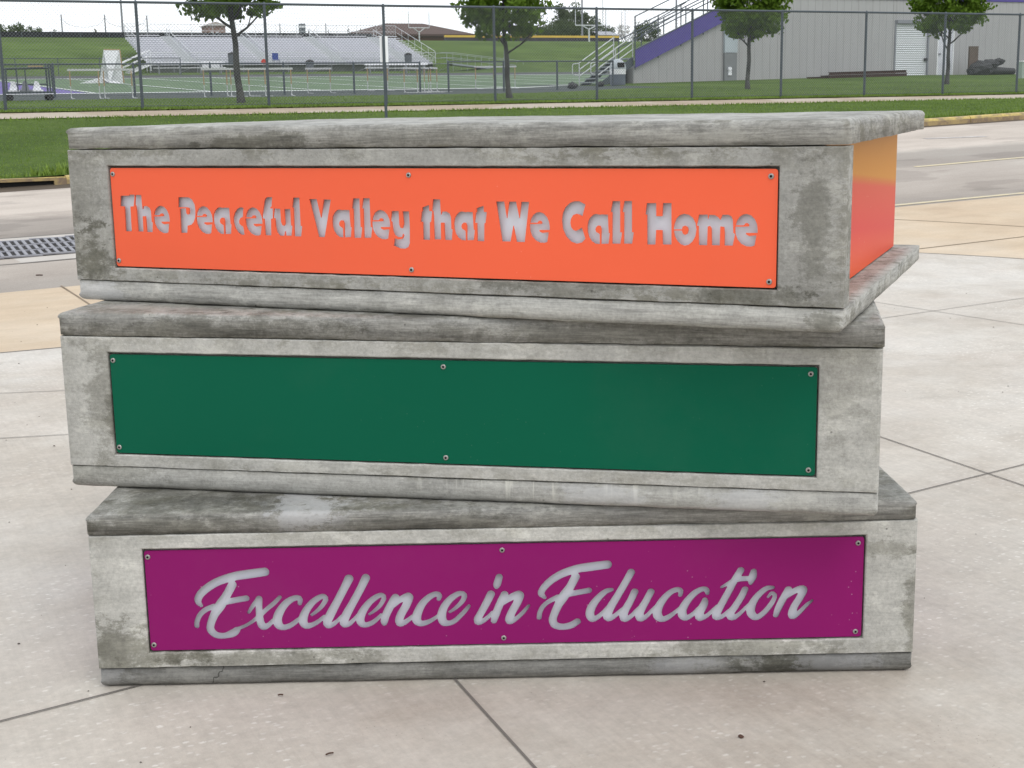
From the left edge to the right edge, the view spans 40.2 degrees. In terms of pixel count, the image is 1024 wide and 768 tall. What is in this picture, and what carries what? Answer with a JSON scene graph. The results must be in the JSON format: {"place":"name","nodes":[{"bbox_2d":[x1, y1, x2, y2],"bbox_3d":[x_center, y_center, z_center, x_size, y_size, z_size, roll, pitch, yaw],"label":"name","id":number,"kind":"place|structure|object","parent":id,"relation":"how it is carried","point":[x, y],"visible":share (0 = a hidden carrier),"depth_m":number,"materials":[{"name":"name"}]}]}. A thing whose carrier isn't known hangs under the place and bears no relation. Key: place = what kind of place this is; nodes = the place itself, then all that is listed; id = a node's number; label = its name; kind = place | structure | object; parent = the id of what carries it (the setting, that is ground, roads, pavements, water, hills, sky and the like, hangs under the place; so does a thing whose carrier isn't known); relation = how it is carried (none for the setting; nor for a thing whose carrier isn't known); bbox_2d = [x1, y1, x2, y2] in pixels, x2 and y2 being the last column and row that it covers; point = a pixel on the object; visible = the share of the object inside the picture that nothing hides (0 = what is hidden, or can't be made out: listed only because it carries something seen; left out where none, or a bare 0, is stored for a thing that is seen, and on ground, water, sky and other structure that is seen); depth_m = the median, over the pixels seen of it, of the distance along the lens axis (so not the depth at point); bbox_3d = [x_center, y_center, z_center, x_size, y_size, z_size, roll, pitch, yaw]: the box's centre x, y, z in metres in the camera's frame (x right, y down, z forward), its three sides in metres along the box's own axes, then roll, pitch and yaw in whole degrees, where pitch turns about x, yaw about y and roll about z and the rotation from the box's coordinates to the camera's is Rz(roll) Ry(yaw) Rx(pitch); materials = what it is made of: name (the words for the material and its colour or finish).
{"place":"outdoors","nodes":[
{"label":"outdoors","id":0,"kind":"place"},
{"bbox_2d":[8,81,19,91],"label":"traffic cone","id":1,"kind":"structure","parent":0,"point":[12,88],"depth_m":43.53,"materials":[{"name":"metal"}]},
{"bbox_2d":[20,81,31,91],"bbox_3d":[-15.209,-9.303,43.722,0.320,0.320,0.350,-6,13,-25],"label":"starting block","id":2,"kind":"object","parent":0,"point":[23,87],"depth_m":43.68,"materials":[{"name":"metal"}]},
{"bbox_2d":[32,81,42,90],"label":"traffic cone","id":3,"kind":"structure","parent":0,"point":[37,87],"depth_m":43.84,"materials":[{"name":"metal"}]},
{"bbox_2d":[0,77,553,94],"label":"football field","id":4,"kind":"structure","parent":0,"point":[244,82],"depth_m":69.04,"materials":[{"name":"green plant"}]},
{"bbox_2d":[0,82,82,93],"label":"end zone","id":5,"kind":"object","parent":4,"relation":"on","point":[30,86],"visible":0.33,"depth_m":60.51,"materials":[{"name":"paint"}]},
{"bbox_2d":[83,49,124,82],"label":"lacrosse goal","id":6,"kind":"object","parent":4,"relation":"on","point":[105,58],"visible":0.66,"depth_m":74.91,"materials":[{"name":"white fabric"}]},
{"bbox_2d":[1,74,580,94],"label":"sidelines","id":7,"kind":"object","parent":4,"relation":"on","point":[289,90],"visible":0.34,"depth_m":58.86,"materials":[{"name":"white paint"}]},
{"bbox_2d":[7,75,587,92],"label":"yard lines","id":8,"kind":"object","parent":4,"relation":"on","point":[304,82],"visible":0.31,"depth_m":72.26,"materials":[{"name":"white paint"}]},
{"bbox_2d":[318,74,608,84],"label":"football field far half","id":9,"kind":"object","parent":4,"relation":"attached to","point":[443,78],"visible":0.12,"depth_m":87.02,"materials":[{"name":"green plant"}]},
{"bbox_2d":[0,72,608,78],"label":"track","id":10,"kind":"structure","parent":0,"point":[191,76],"depth_m":103.59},
{"bbox_2d":[0,37,647,76],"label":"berm","id":11,"kind":"structure","parent":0,"point":[123,48],"depth_m":133.96,"materials":[{"name":"green plant"}]},
{"bbox_2d":[153,62,225,73],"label":"player bench","id":12,"kind":"object","parent":11,"relation":"on","point":[191,64],"visible":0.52,"depth_m":108.70,"materials":[{"name":"metal"}]},
{"bbox_2d":[201,61,221,73],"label":"scoring table","id":13,"kind":"object","parent":11,"relation":"on","point":[207,65],"visible":0.34,"depth_m":109.89,"materials":[{"name":"white paint"}]},
{"bbox_2d":[227,52,232,62],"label":"round bin","id":14,"kind":"object","parent":11,"relation":"on","point":[230,59],"visible":0.51,"depth_m":116.49,"materials":[{"name":"plastic"}]},
{"bbox_2d":[272,53,279,64],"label":"field chair","id":15,"kind":"object","parent":11,"relation":"on","point":[274,56],"visible":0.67,"depth_m":114.49,"materials":[{"name":"blue fabric"}]},
{"bbox_2d":[305,59,313,71],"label":"round bin","id":16,"kind":"object","parent":11,"relation":"on","point":[311,65],"visible":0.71,"depth_m":113.42,"materials":[{"name":"plastic"}]},
{"bbox_2d":[364,62,427,72],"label":"player bench","id":17,"kind":"object","parent":11,"relation":"on","point":[425,63],"visible":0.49,"depth_m":115.99,"materials":[{"name":"metal"}]},
{"bbox_2d":[404,53,411,61],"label":"round bin","id":18,"kind":"object","parent":11,"relation":"on","point":[408,59],"visible":0.71,"depth_m":123.22,"materials":[{"name":"plastic"}]},
{"bbox_2d":[675,0,676,27],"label":"light pole","id":19,"kind":"object","parent":11,"relation":"on","point":[676,15],"visible":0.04,"depth_m":136.72,"materials":[{"name":"metal"}]},
{"bbox_2d":[0,86,658,100],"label":"running track","id":20,"kind":"structure","parent":0,"point":[272,94],"depth_m":53.10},
{"bbox_2d":[67,69,103,98],"bbox_3d":[-13.722,-9.676,45.114,1.040,0.963,0.637,-6,13,-25],"label":"hurdle","id":21,"kind":"object","parent":20,"relation":"on","point":[84,70],"visible":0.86,"depth_m":45.27,"materials":[{"name":"white metal"}]},
{"bbox_2d":[101,69,133,98],"bbox_3d":[-12.757,-9.785,45.569,1.040,0.963,0.637,-7,13,-28],"label":"hurdle","id":22,"kind":"object","parent":20,"relation":"on","point":[117,70],"visible":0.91,"depth_m":45.73,"materials":[{"name":"white metal"}]},
{"bbox_2d":[1,62,420,97],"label":"chain link fence","id":23,"kind":"object","parent":20,"relation":"on","point":[210,75],"visible":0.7,"depth_m":50.76,"materials":[{"name":"metal"}]},
{"bbox_2d":[201,68,233,96],"bbox_3d":[-9.858,-10.122,46.977,1.040,0.963,0.637,-4,12,-17],"label":"hurdle","id":24,"kind":"object","parent":20,"relation":"on","point":[216,69],"visible":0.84,"depth_m":47.17,"materials":[{"name":"white metal"}]},
{"bbox_2d":[226,69,250,96],"bbox_3d":[-9.141,-10.261,47.578,0.637,0.963,1.040,10,16,43],"label":"hurdle","id":25,"kind":"object","parent":20,"relation":"on","point":[227,83],"visible":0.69,"depth_m":47.53,"materials":[{"name":"white metal"}]},
{"bbox_2d":[240,68,266,96],"bbox_3d":[-8.688,-10.245,47.489,1.040,0.963,0.637,-8,13,-31],"label":"hurdle","id":26,"kind":"object","parent":20,"relation":"on","point":[254,69],"visible":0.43,"depth_m":47.70,"materials":[{"name":"white metal"}]},
{"bbox_2d":[264,68,294,95],"bbox_3d":[-7.937,-10.330,47.843,1.040,0.963,0.637,-5,12,-20],"label":"hurdle","id":27,"kind":"object","parent":20,"relation":"on","point":[290,69],"visible":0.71,"depth_m":48.11,"materials":[{"name":"white metal"}]},
{"bbox_2d":[305,68,330,92],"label":"hurdle","id":28,"kind":"object","parent":20,"relation":"on","point":[317,69],"visible":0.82,"depth_m":53.23,"materials":[{"name":"white metal"}]},
{"bbox_2d":[365,67,394,90],"bbox_3d":[-5.283,-12.303,56.407,1.040,0.963,0.637,-8,13,-31],"label":"hurdle","id":29,"kind":"object","parent":20,"relation":"on","point":[367,68],"visible":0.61,"depth_m":56.47,"materials":[{"name":"white metal"}]},
{"bbox_2d":[402,67,430,92],"bbox_3d":[-3.596,-11.556,53.206,0.637,0.963,1.040,5,13,29],"label":"hurdle","id":30,"kind":"object","parent":20,"relation":"on","point":[416,68],"visible":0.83,"depth_m":53.07,"materials":[{"name":"white metal"}]},
{"bbox_2d":[423,67,444,92],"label":"hurdle","id":31,"kind":"object","parent":20,"relation":"on","point":[428,80],"visible":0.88,"depth_m":54.49,"materials":[{"name":"white metal"}]},
{"bbox_2d":[430,67,450,91],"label":"hurdle","id":32,"kind":"object","parent":20,"relation":"on","point":[436,79],"visible":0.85,"depth_m":54.40,"materials":[{"name":"white metal"}]},
{"bbox_2d":[474,66,500,88],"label":"hurdle","id":33,"kind":"object","parent":20,"relation":"on","point":[482,67],"visible":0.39,"depth_m":59.45,"materials":[{"name":"white metal"}]},
{"bbox_2d":[447,60,613,91],"bbox_3d":[0.842,-12.353,56.309,7.492,1.330,0.088,-6,13,-25],"label":"chain link fence","id":34,"kind":"object","parent":20,"relation":"on","point":[503,69],"visible":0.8,"depth_m":56.17,"materials":[{"name":"metal"}]},
{"bbox_2d":[568,81,577,88],"bbox_3d":[2.510,-12.348,57.929,0.462,0.356,0.413,-6,13,-25],"label":"sports bag","id":35,"kind":"object","parent":20,"relation":"on","point":[574,86],"visible":0.77,"depth_m":57.80,"materials":[{"name":"fabric"}]},
{"bbox_2d":[0,0,714,41],"label":"sky","id":36,"kind":"structure","parent":0,"point":[432,15],"materials":[{"name":"white"}]},
{"bbox_2d":[0,253,1023,767],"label":"plaza","id":37,"kind":"structure","parent":0,"point":[952,697],"depth_m":4.19,"materials":[{"name":"grey concrete"}]},
{"bbox_2d":[86,466,917,684],"bbox_3d":[-0.030,0.460,4.997,2.455,0.545,1.708,-1,11,0],"label":"concrete book","id":38,"kind":"object","parent":37,"relation":"on","point":[192,586],"visible":0.75,"depth_m":4.17,"materials":[{"name":"concrete"}]},
{"bbox_2d":[58,300,884,514],"bbox_3d":[-0.020,-0.088,4.942,2.475,0.560,1.705,1,12,11],"label":"concrete book","id":39,"kind":"object","parent":38,"relation":"on","point":[260,399],"visible":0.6,"depth_m":4.11,"materials":[{"name":"concrete"}]},
{"bbox_2d":[66,110,924,332],"bbox_3d":[0.041,-0.634,4.833,2.472,0.559,1.705,4,12,22],"label":"concrete book","id":40,"kind":"object","parent":39,"relation":"on","point":[779,221],"visible":1,"depth_m":4.02,"materials":[{"name":"concrete"}]},
{"bbox_2d":[0,253,1021,352],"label":"plaza edge joint","id":41,"kind":"object","parent":37,"relation":"on","point":[933,253],"visible":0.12,"depth_m":14.51,"materials":[{"name":"grey concrete"}]},
{"bbox_2d":[0,298,1023,767],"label":"paving joints","id":42,"kind":"object","parent":37,"relation":"on","point":[454,678],"visible":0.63,"depth_m":4.14,"materials":[{"name":"grey concrete"}]},
{"bbox_2d":[0,121,1023,292],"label":"street","id":43,"kind":"structure","parent":0,"point":[35,212],"depth_m":20.00,"materials":[{"name":"grey concrete"}]},
{"bbox_2d":[0,176,66,187],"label":"storm drain","id":44,"kind":"object","parent":43,"relation":"on","point":[32,181],"visible":0.69,"depth_m":20.80,"materials":[{"name":"yellow concrete"}]},
{"bbox_2d":[0,233,75,262],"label":"drain strip","id":45,"kind":"object","parent":43,"relation":"on","point":[46,257],"visible":0.15,"depth_m":15.12,"materials":[{"name":"concrete"}]},
{"bbox_2d":[0,235,75,258],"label":"trench grate","id":46,"kind":"object","parent":45,"relation":"on","point":[34,247],"visible":0.23,"depth_m":15.62,"materials":[{"name":"grey metal"}]},
{"bbox_2d":[0,233,75,264],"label":"drain strip joints","id":47,"kind":"object","parent":43,"relation":"on","point":[37,261],"visible":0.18,"depth_m":14.93,"materials":[{"name":"grey concrete"}]},
{"bbox_2d":[64,112,1023,183],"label":"kerb","id":48,"kind":"structure","parent":43,"relation":"on","point":[973,119],"depth_m":28.45,"materials":[{"name":"concrete"}]},
{"bbox_2d":[925,136,986,138],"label":"worn white patches","id":49,"kind":"object","parent":43,"relation":"on","point":[955,137],"visible":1,"depth_m":25.84,"materials":[{"name":"white paint"}]},
{"bbox_2d":[895,192,1023,205],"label":"yellow edge line","id":50,"kind":"object","parent":43,"relation":"on","point":[959,198],"visible":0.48,"depth_m":18.42,"materials":[{"name":"yellow paint"}]},
{"bbox_2d":[913,157,1023,166],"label":"yellow centre dashes","id":51,"kind":"object","parent":43,"relation":"on","point":[968,162],"visible":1,"depth_m":22.19,"materials":[{"name":"paint"}]},
{"bbox_2d":[0,195,1023,352],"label":"apron","id":52,"kind":"object","parent":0,"point":[23,314],"visible":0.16,"depth_m":15.32,"materials":[{"name":"beige concrete"}]},
{"bbox_2d":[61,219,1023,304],"bbox_3d":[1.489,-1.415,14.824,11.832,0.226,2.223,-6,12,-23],"label":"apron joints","id":53,"kind":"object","parent":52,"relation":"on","point":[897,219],"visible":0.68,"depth_m":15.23,"materials":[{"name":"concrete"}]},
{"bbox_2d":[0,78,1023,178],"bbox_3d":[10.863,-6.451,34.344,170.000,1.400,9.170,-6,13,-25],"label":"verge","id":54,"kind":"structure","parent":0,"point":[63,138],"depth_m":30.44,"materials":[{"name":"green plant"}]},
{"bbox_2d":[379,36,387,117],"bbox_3d":[-2.487,-5.883,27.636,0.200,1.922,0.055,-11,15,-42],"label":"street sign","id":55,"kind":"object","parent":54,"relation":"on","point":[384,49],"visible":0.73,"depth_m":27.54,"materials":[{"name":"metal"}]},
{"bbox_2d":[0,78,1023,112],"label":"lawn","id":56,"kind":"structure","parent":0,"point":[870,88],"depth_m":46.22,"materials":[{"name":"green plant"}]},
{"bbox_2d":[4,64,53,100],"bbox_3d":[-15.151,-9.439,43.809,1.446,1.120,0.700,-6,13,-25],"label":"equipment cart","id":57,"kind":"object","parent":56,"relation":"on","point":[47,97],"visible":0.72,"depth_m":43.68,"materials":[{"name":"metal"}]},
{"bbox_2d":[176,0,282,102],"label":"maple tree","id":58,"kind":"object","parent":56,"relation":"on","point":[240,95],"visible":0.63,"depth_m":38.00,"materials":[{"name":"green plant"}]},
{"bbox_2d":[449,0,553,97],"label":"maple tree","id":59,"kind":"object","parent":56,"relation":"on","point":[470,18],"visible":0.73,"depth_m":41.39,"materials":[{"name":"green plant"}]},
{"bbox_2d":[0,94,1003,112],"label":"bare soil edge","id":60,"kind":"object","parent":56,"relation":"on","point":[478,103],"visible":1,"depth_m":35.45,"materials":[{"name":"brown soil"}]},
{"bbox_2d":[0,0,1023,110],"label":"chain link fence","id":61,"kind":"object","parent":56,"relation":"on","point":[383,8],"visible":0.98,"depth_m":36.20,"materials":[{"name":"metal"}]},
{"bbox_2d":[710,0,792,88],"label":"maple tree","id":62,"kind":"object","parent":56,"relation":"on","point":[755,5],"visible":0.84,"depth_m":49.82,"materials":[{"name":"green plant"}]},
{"bbox_2d":[906,0,997,83],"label":"maple tree","id":63,"kind":"object","parent":56,"relation":"on","point":[962,6],"visible":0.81,"depth_m":53.79,"materials":[{"name":"green plant"}]},
{"bbox_2d":[1016,60,1023,78],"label":"utility box","id":64,"kind":"object","parent":56,"relation":"on","point":[1020,68],"visible":0.71,"depth_m":61.46,"materials":[{"name":"white paint"}]},
{"bbox_2d":[0,94,1023,118],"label":"sidewalk","id":65,"kind":"structure","parent":0,"point":[237,111],"depth_m":34.51,"materials":[{"name":"beige concrete"}]},
{"bbox_2d":[0,92,1023,192],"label":"ground","id":66,"kind":"structure","parent":0,"point":[28,188],"depth_m":20.88,"materials":[{"name":"soil"}]},
{"bbox_2d":[0,58,180,75],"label":"chain link fence","id":67,"kind":"object","parent":66,"relation":"on","point":[80,65],"visible":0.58,"depth_m":103.41,"materials":[{"name":"metal"}]},
{"bbox_2d":[1,32,371,37],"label":"windscreen fence","id":68,"kind":"object","parent":66,"relation":"on","point":[101,35],"visible":0.42,"depth_m":157.59,"materials":[{"name":"metal"}]},
{"bbox_2d":[121,24,518,72],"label":"bleachers","id":69,"kind":"object","parent":66,"relation":"on","point":[393,43],"visible":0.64,"depth_m":126.60,"materials":[{"name":"metal"}]},
{"bbox_2d":[408,12,429,40],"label":"goalpost","id":70,"kind":"object","parent":66,"relation":"on","point":[416,27],"visible":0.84,"depth_m":156.87,"materials":[{"name":"white metal"}]},
{"bbox_2d":[575,0,602,41],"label":"goalpost","id":71,"kind":"object","parent":66,"relation":"on","point":[589,25],"visible":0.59,"depth_m":177.20,"materials":[{"name":"white metal"}]},
{"bbox_2d":[515,85,567,85],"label":"running track end","id":72,"kind":"structure","parent":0,"point":[538,85],"depth_m":66.87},
{"bbox_2d":[580,74,1015,86],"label":"lawn by stand","id":73,"kind":"structure","parent":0,"point":[666,84],"depth_m":60.99,"materials":[{"name":"green plant"}]},
{"bbox_2d":[609,59,625,84],"bbox_3d":[4.457,-13.145,58.955,0.720,1.080,0.715,-6,13,-25],"label":"domed bin","id":74,"kind":"object","parent":73,"relation":"on","point":[618,67],"visible":0.68,"depth_m":58.70,"materials":[{"name":"white paint"}]},
{"bbox_2d":[572,0,721,85],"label":"stand staircase","id":75,"kind":"structure","parent":73,"relation":"on","point":[645,56],"depth_m":61.54,"materials":[{"name":"metal"}]},
{"bbox_2d":[609,0,1023,83],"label":"stand building","id":76,"kind":"structure","parent":73,"relation":"on","point":[1011,6],"depth_m":65.54,"materials":[{"name":"metal"}]},
{"bbox_2d":[895,24,927,74],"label":"roller door","id":77,"kind":"structure","parent":76,"relation":"in","point":[909,55],"depth_m":67.52,"materials":[{"name":"white metal"}]},
{"bbox_2d":[937,28,952,74],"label":"entry door","id":78,"kind":"structure","parent":76,"relation":"in","point":[941,46],"depth_m":68.43,"materials":[{"name":"metal"}]},
{"bbox_2d":[806,70,907,78],"bbox_3d":[16.019,-14.323,64.739,5.513,0.354,0.650,-7,13,-26],"label":"rusty beam pile","id":79,"kind":"object","parent":73,"relation":"on","point":[867,72],"visible":0.82,"depth_m":64.61,"materials":[{"name":"metal"}]},
{"bbox_2d":[967,46,978,74],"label":"timber board","id":80,"kind":"object","parent":73,"relation":"on","point":[973,54],"visible":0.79,"depth_m":67.36,"materials":[{"name":"brown wood"}]},
{"bbox_2d":[966,58,1015,74],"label":"tarped pipe","id":81,"kind":"object","parent":73,"relation":"on","point":[985,66],"visible":0.83,"depth_m":67.38,"materials":[{"name":"grey plastic"}]},
{"bbox_3d":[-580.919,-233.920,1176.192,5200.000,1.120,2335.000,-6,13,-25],"label":"hilltop","id":82,"kind":"structure","parent":0,"visible":0},
{"bbox_2d":[0,22,28,31],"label":"broadleaf tree","id":83,"kind":"object","parent":82,"relation":"on","point":[16,28],"visible":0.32,"depth_m":184.35,"materials":[{"name":"green plant"}]},
{"bbox_2d":[25,25,41,31],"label":"broadleaf tree","id":84,"kind":"object","parent":82,"relation":"on","point":[33,30],"visible":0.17,"depth_m":190.16,"materials":[{"name":"green plant"}]},
{"bbox_2d":[120,0,123,31],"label":"light pole","id":85,"kind":"object","parent":82,"relation":"on","point":[122,26],"depth_m":161.84,"materials":[{"name":"metal"}]},
{"bbox_2d":[200,22,225,32],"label":"press box","id":86,"kind":"object","parent":82,"relation":"on","point":[218,28],"visible":0.32,"depth_m":174.69,"materials":[{"name":"brick"}]},
{"bbox_2d":[298,24,305,32],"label":"chimney pillar","id":87,"kind":"structure","parent":82,"relation":"on","point":[303,27],"depth_m":181.04,"materials":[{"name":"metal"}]},
{"bbox_2d":[353,23,474,40],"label":"brick house","id":88,"kind":"structure","parent":82,"relation":"on","point":[438,31],"depth_m":241.47,"materials":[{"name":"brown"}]},
{"bbox_2d":[444,35,618,41],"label":"outfield fence","id":89,"kind":"object","parent":82,"relation":"on","point":[538,38],"visible":0.41,"depth_m":187.64,"materials":[{"name":"metal"}]},
{"bbox_2d":[536,20,587,35],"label":"broadleaf tree","id":90,"kind":"object","parent":82,"relation":"on","point":[552,30],"visible":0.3,"depth_m":245.03,"materials":[{"name":"green plant"}]},
{"bbox_2d":[551,1,594,34],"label":"broadleaf tree","id":91,"kind":"object","parent":82,"relation":"on","point":[571,16],"visible":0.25,"depth_m":256.67,"materials":[{"name":"green plant"}]},
{"bbox_2d":[581,0,582,35],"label":"light pole","id":92,"kind":"object","parent":82,"relation":"on","point":[581,17],"visible":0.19,"depth_m":209.50,"materials":[{"name":"metal"}]},
{"bbox_2d":[586,19,614,35],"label":"broadleaf tree","id":93,"kind":"object","parent":82,"relation":"on","point":[599,27],"visible":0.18,"depth_m":255.07,"materials":[{"name":"green plant"}]},
{"bbox_2d":[593,31,619,35],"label":"dugout shed","id":94,"kind":"structure","parent":82,"relation":"on","point":[608,34],"depth_m":224.06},
{"bbox_2d":[616,23,633,41],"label":"broadleaf tree","id":95,"kind":"object","parent":82,"relation":"on","point":[619,31],"visible":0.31,"depth_m":280.72,"materials":[{"name":"green plant"}]},
{"bbox_2d":[633,20,661,41],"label":"broadleaf tree","id":96,"kind":"object","parent":82,"relation":"on","point":[649,36],"visible":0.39,"depth_m":258.92,"materials":[{"name":"green plant"}]}
]}

